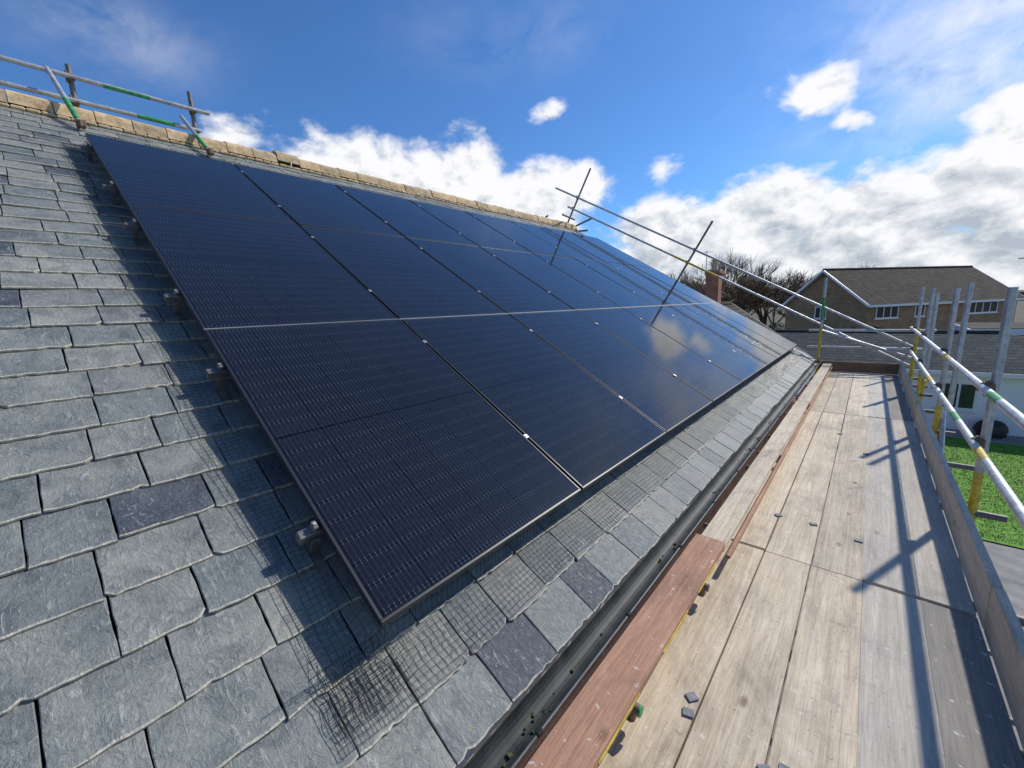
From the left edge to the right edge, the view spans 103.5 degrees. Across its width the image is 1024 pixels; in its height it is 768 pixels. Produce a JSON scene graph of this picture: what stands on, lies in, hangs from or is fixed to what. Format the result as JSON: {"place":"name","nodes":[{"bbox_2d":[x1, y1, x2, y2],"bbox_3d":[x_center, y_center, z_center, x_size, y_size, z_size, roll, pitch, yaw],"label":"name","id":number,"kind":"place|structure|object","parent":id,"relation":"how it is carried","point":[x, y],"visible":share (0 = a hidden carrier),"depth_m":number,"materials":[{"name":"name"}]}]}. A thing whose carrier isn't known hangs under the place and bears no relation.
{"place":"outdoors","nodes":[
{"label":"outdoors","id":0,"kind":"place"},
{"bbox_2d":[0,0,1023,299],"label":"sky","id":1,"kind":"structure","parent":0,"point":[812,136],"materials":[{"name":"blue"}]},
{"bbox_2d":[795,383,806,401],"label":"walls","id":2,"kind":"structure","parent":0,"point":[801,391],"depth_m":16.63,"materials":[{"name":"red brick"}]},
{"bbox_2d":[721,301,815,393],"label":"roof","id":3,"kind":"structure","parent":2,"relation":"on","point":[732,306],"depth_m":18.87,"materials":[{"name":"concrete"}]},
{"bbox_2d":[703,251,723,303],"bbox_3d":[8.489,-4.067,17.259,0.800,3.150,0.750,7,14,41],"label":"chimney","id":4,"kind":"object","parent":3,"relation":"on","point":[713,287],"visible":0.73,"depth_m":17.03,"materials":[{"name":"red brick"}]},
{"bbox_2d":[743,290,1023,473],"bbox_3d":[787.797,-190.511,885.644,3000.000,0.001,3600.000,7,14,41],"label":"ground","id":5,"kind":"structure","parent":0,"point":[1019,315],"depth_m":113.97,"materials":[{"name":"green plant"}]},
{"bbox_2d":[452,361,813,767],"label":"walls","id":6,"kind":"structure","parent":5,"relation":"on","point":[714,509],"depth_m":2.35,"materials":[{"name":"red brick"}]},
{"bbox_2d":[0,102,814,767],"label":"slate roof","id":7,"kind":"structure","parent":6,"relation":"on","point":[146,620],"depth_m":1.40,"materials":[{"name":"grey stone"}]},
{"bbox_2d":[0,55,215,156],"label":"ridge guardrail","id":8,"kind":"object","parent":7,"relation":"on","point":[72,99],"visible":0.95,"depth_m":4.45,"materials":[{"name":"metal"}]},
{"bbox_2d":[0,89,577,230],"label":"ridge tiles","id":9,"kind":"object","parent":7,"relation":"on","point":[37,104],"visible":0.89,"depth_m":5.27,"materials":[{"name":"stone"}]},
{"bbox_2d":[80,142,776,568],"bbox_3d":[0.848,-1.486,5.876,3.921,2.445,9.350,7,14,41],"label":"mounting rail","id":10,"kind":"object","parent":7,"relation":"on","point":[312,532],"visible":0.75,"depth_m":1.90,"materials":[{"name":"metal"}]},
{"bbox_2d":[85,133,295,223],"bbox_3d":[-2.918,-1.856,3.669,1.722,0.030,1.134,41,34,28],"label":"solar panel","id":11,"kind":"object","parent":10,"relation":"attached to","point":[140,174],"visible":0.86,"depth_m":3.56,"materials":[{"name":"blue glass"}]},
{"bbox_2d":[128,203,397,332],"bbox_3d":[-1.760,-0.855,2.857,1.722,0.032,1.134,41,34,28],"label":"solar panel","id":12,"kind":"object","parent":10,"relation":"attached to","point":[224,271],"visible":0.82,"depth_m":2.72,"materials":[{"name":"black glass"}]},
{"bbox_2d":[234,164,403,236],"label":"solar panel","id":13,"kind":"object","parent":10,"relation":"attached to","point":[303,201],"visible":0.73,"depth_m":4.42,"materials":[{"name":"blue glass"}]},
{"bbox_2d":[204,319,580,627],"bbox_3d":[-0.600,0.143,2.044,1.722,0.031,1.134,41,34,28],"label":"solar panel","id":14,"kind":"object","parent":10,"relation":"attached to","point":[417,468],"visible":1,"depth_m":1.83,"materials":[{"name":"black glass"}]},
{"bbox_2d":[208,302,717,328],"bbox_3d":[1.479,-1.024,5.422,0.010,0.011,9.220,7,14,41],"label":"gap trim strip","id":15,"kind":"object","parent":14,"relation":"attached to","point":[463,315],"visible":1,"depth_m":3.34,"materials":[{"name":"metal"}]},
{"bbox_2d":[299,224,505,320],"bbox_3d":[-1.002,-1.043,3.708,1.722,0.031,1.134,41,33,28],"label":"solar panel","id":16,"kind":"object","parent":10,"relation":"attached to","point":[401,277],"visible":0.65,"depth_m":3.60,"materials":[{"name":"blue glass"}]},
{"bbox_2d":[335,184,477,245],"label":"solar panel","id":17,"kind":"object","parent":10,"relation":"attached to","point":[405,218],"visible":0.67,"depth_m":5.29,"materials":[{"name":"blue glass"}]},
{"bbox_2d":[410,200,531,252],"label":"solar panel","id":18,"kind":"object","parent":10,"relation":"attached to","point":[479,233],"visible":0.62,"depth_m":6.15,"materials":[{"name":"blue glass"}]},
{"bbox_2d":[406,237,573,312],"bbox_3d":[-0.244,-1.231,4.557,1.722,0.032,1.134,41,34,28],"label":"solar panel","id":19,"kind":"object","parent":10,"relation":"attached to","point":[504,287],"visible":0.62,"depth_m":4.47,"materials":[{"name":"blue glass"}]},
{"bbox_2d":[465,211,572,257],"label":"solar panel","id":20,"kind":"object","parent":10,"relation":"attached to","point":[524,238],"visible":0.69,"depth_m":7.00,"materials":[{"name":"blue glass"}]},
{"bbox_2d":[402,314,665,491],"bbox_3d":[0.158,-0.044,2.894,1.722,0.031,1.134,41,34,28],"label":"solar panel","id":21,"kind":"object","parent":10,"relation":"attached to","point":[580,427],"visible":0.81,"depth_m":2.75,"materials":[{"name":"black glass"}]},
{"bbox_2d":[480,246,619,309],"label":"solar panel","id":22,"kind":"object","parent":10,"relation":"attached to","point":[567,289],"visible":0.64,"depth_m":5.33,"materials":[{"name":"blue glass"}]},
{"bbox_2d":[509,220,602,260],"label":"solar panel","id":23,"kind":"object","parent":10,"relation":"attached to","point":[559,242],"visible":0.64,"depth_m":7.87,"materials":[{"name":"blue glass"}]},
{"bbox_2d":[544,227,629,264],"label":"solar panel","id":24,"kind":"object","parent":10,"relation":"attached to","point":[591,248],"visible":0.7,"depth_m":8.70,"materials":[{"name":"blue glass"}]},
{"bbox_2d":[533,253,654,306],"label":"solar panel","id":25,"kind":"object","parent":10,"relation":"attached to","point":[605,287],"visible":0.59,"depth_m":6.19,"materials":[{"name":"blue glass"}]},
{"bbox_2d":[509,310,711,434],"bbox_3d":[0.915,-0.231,3.745,1.722,0.032,1.134,41,33,28],"label":"solar panel","id":26,"kind":"object","parent":10,"relation":"attached to","point":[661,398],"visible":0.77,"depth_m":3.63,"materials":[{"name":"blue glass"}]},
{"bbox_2d":[574,233,650,266],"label":"solar panel","id":27,"kind":"object","parent":10,"relation":"attached to","point":[614,251],"visible":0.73,"depth_m":9.57,"materials":[{"name":"blue glass"}]},
{"bbox_2d":[574,258,679,305],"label":"solar panel","id":28,"kind":"object","parent":10,"relation":"attached to","point":[634,285],"visible":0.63,"depth_m":7.04,"materials":[{"name":"blue glass"}]},
{"bbox_2d":[607,262,699,303],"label":"solar panel","id":29,"kind":"object","parent":10,"relation":"attached to","point":[659,286],"visible":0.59,"depth_m":7.91,"materials":[{"name":"blue glass"}]},
{"bbox_2d":[577,308,741,402],"bbox_3d":[1.672,-0.419,4.595,1.722,0.031,1.134,41,34,28],"label":"solar panel","id":30,"kind":"object","parent":10,"relation":"attached to","point":[712,382],"visible":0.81,"depth_m":4.50,"materials":[{"name":"blue glass"}]},
{"bbox_2d":[632,265,716,302],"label":"solar panel","id":31,"kind":"object","parent":10,"relation":"attached to","point":[678,285],"visible":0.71,"depth_m":8.75,"materials":[{"name":"blue glass"}]},
{"bbox_2d":[623,306,761,381],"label":"solar panel","id":32,"kind":"object","parent":10,"relation":"attached to","point":[727,360],"visible":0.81,"depth_m":5.37,"materials":[{"name":"blue glass"}]},
{"bbox_2d":[657,305,776,369],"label":"solar panel","id":33,"kind":"object","parent":10,"relation":"attached to","point":[735,343],"visible":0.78,"depth_m":6.23,"materials":[{"name":"blue glass"}]},
{"bbox_2d":[683,304,787,358],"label":"solar panel","id":34,"kind":"object","parent":10,"relation":"attached to","point":[747,335],"visible":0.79,"depth_m":7.09,"materials":[{"name":"blue glass"}]},
{"bbox_2d":[704,303,796,350],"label":"solar panel","id":35,"kind":"object","parent":10,"relation":"attached to","point":[766,333],"visible":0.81,"depth_m":7.94,"materials":[{"name":"blue glass"}]},
{"bbox_2d":[60,139,801,759],"bbox_3d":[0.859,-1.398,5.777,4.691,2.850,9.456,7,14,41],"label":"wire mesh","id":36,"kind":"object","parent":7,"relation":"on","point":[382,637],"visible":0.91,"depth_m":1.61,"materials":[{"name":"grey metal"}]},
{"bbox_2d":[463,360,821,767],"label":"gutter","id":37,"kind":"object","parent":6,"relation":"attached to","point":[514,737],"visible":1,"depth_m":1.65,"materials":[{"name":"black plastic"}]},
{"bbox_2d":[666,247,901,326],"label":"bare tree row","id":38,"kind":"object","parent":5,"relation":"on","point":[742,297],"visible":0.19,"depth_m":44.40,"materials":[{"name":"brown plant"}]},
{"bbox_2d":[768,323,882,330],"bbox_3d":[19.251,-2.373,28.105,18.134,4.006,1.559,7,14,41],"label":"hedge","id":39,"kind":"object","parent":5,"relation":"on","point":[785,328],"visible":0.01,"depth_m":28.03,"materials":[{"name":"green plant"}]},
{"bbox_2d":[775,329,1023,436],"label":"white bungalow","id":40,"kind":"object","parent":5,"relation":"on","point":[977,361],"visible":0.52,"depth_m":16.83,"materials":[{"name":"plastic"}]},
{"bbox_2d":[942,381,977,412],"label":"windows","id":41,"kind":"structure","parent":40,"relation":"in","point":[965,398],"depth_m":16.08,"materials":[{"name":"white plastic"}]},
{"bbox_2d":[785,273,1016,329],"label":"walls","id":42,"kind":"structure","parent":5,"relation":"on","point":[841,300],"depth_m":32.28,"materials":[{"name":"brick"}]},
{"bbox_2d":[779,265,1023,308],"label":"roof","id":43,"kind":"structure","parent":42,"relation":"on","point":[882,286],"depth_m":32.89,"materials":[{"name":"tile"}]},
{"bbox_2d":[813,301,998,319],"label":"windows","id":44,"kind":"structure","parent":42,"relation":"attached to","point":[890,312],"depth_m":32.54,"materials":[{"name":"white plastic"}]},
{"bbox_2d":[746,292,1023,307],"bbox_3d":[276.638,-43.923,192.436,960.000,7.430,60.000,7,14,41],"label":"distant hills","id":45,"kind":"structure","parent":0,"point":[772,305],"depth_m":251.72,"materials":[{"name":"plant"}]},
{"bbox_2d":[765,417,1023,764],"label":"patio pavement","id":46,"kind":"structure","parent":0,"point":[1008,562],"depth_m":8.11,"materials":[{"name":"concrete"}]},
{"bbox_2d":[545,168,912,373],"bbox_3d":[3.405,-1.126,10.282,9.934,9.220,1.519,7,14,41],"label":"roof edge guardrail","id":47,"kind":"object","parent":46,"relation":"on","point":[821,324],"visible":0.8,"depth_m":8.82,"materials":[{"name":"metal"}]},
{"bbox_2d":[770,282,1023,745],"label":"scaffold frame","id":48,"kind":"object","parent":46,"relation":"on","point":[990,391],"visible":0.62,"depth_m":3.31,"materials":[{"name":"silver metal"}]},
{"bbox_2d":[524,533,724,767],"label":"timber plank","id":49,"kind":"object","parent":48,"relation":"on","point":[585,730],"visible":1,"depth_m":1.44,"materials":[{"name":"red wood"}]},
{"bbox_2d":[626,376,825,722],"bbox_3d":[2.499,0.621,3.845,0.192,0.074,8.745,7,14,41],"label":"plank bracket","id":50,"kind":"object","parent":48,"relation":"on","point":[636,711],"visible":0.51,"depth_m":1.41,"materials":[{"name":"metal"}]},
{"bbox_2d":[701,363,832,558],"bbox_3d":[3.742,0.274,5.189,0.162,0.078,7.975,7,14,41],"label":"timber plank","id":51,"kind":"object","parent":50,"relation":"on","point":[725,522],"visible":0.85,"depth_m":3.09,"materials":[{"name":"brown wood"}]},
{"bbox_2d":[598,371,1023,767],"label":"scaffold deck","id":52,"kind":"structure","parent":48,"relation":"on","point":[887,657],"depth_m":1.81,"materials":[{"name":"beige wood"}]},
{"bbox_2d":[818,360,899,374],"bbox_3d":[6.755,-0.330,7.920,1.220,0.200,0.036,7,14,41],"label":"toe board","id":53,"kind":"object","parent":48,"relation":"on","point":[866,367],"visible":0.94,"depth_m":7.83,"materials":[{"name":"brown wood"}]},
{"bbox_2d":[899,363,1023,750],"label":"toe board","id":54,"kind":"object","parent":48,"relation":"attached to","point":[1001,626],"visible":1,"depth_m":1.92,"materials":[{"name":"grey wood"}]},
{"bbox_2d":[937,436,1023,548],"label":"lawn","id":55,"kind":"structure","parent":0,"point":[1007,460],"depth_m":11.65,"materials":[{"name":"green plant"}]},
{"bbox_2d":[972,420,1008,439],"bbox_3d":[18.249,1.689,15.385,0.918,0.670,0.696,7,14,41],"label":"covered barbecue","id":56,"kind":"object","parent":55,"relation":"on","point":[1000,429],"visible":0.66,"depth_m":15.11,"materials":[{"name":"black fabric"}]},
{"bbox_2d":[954,322,1023,335],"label":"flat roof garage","id":57,"kind":"structure","parent":0,"point":[1017,328],"depth_m":22.24,"materials":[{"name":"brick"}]}
]}

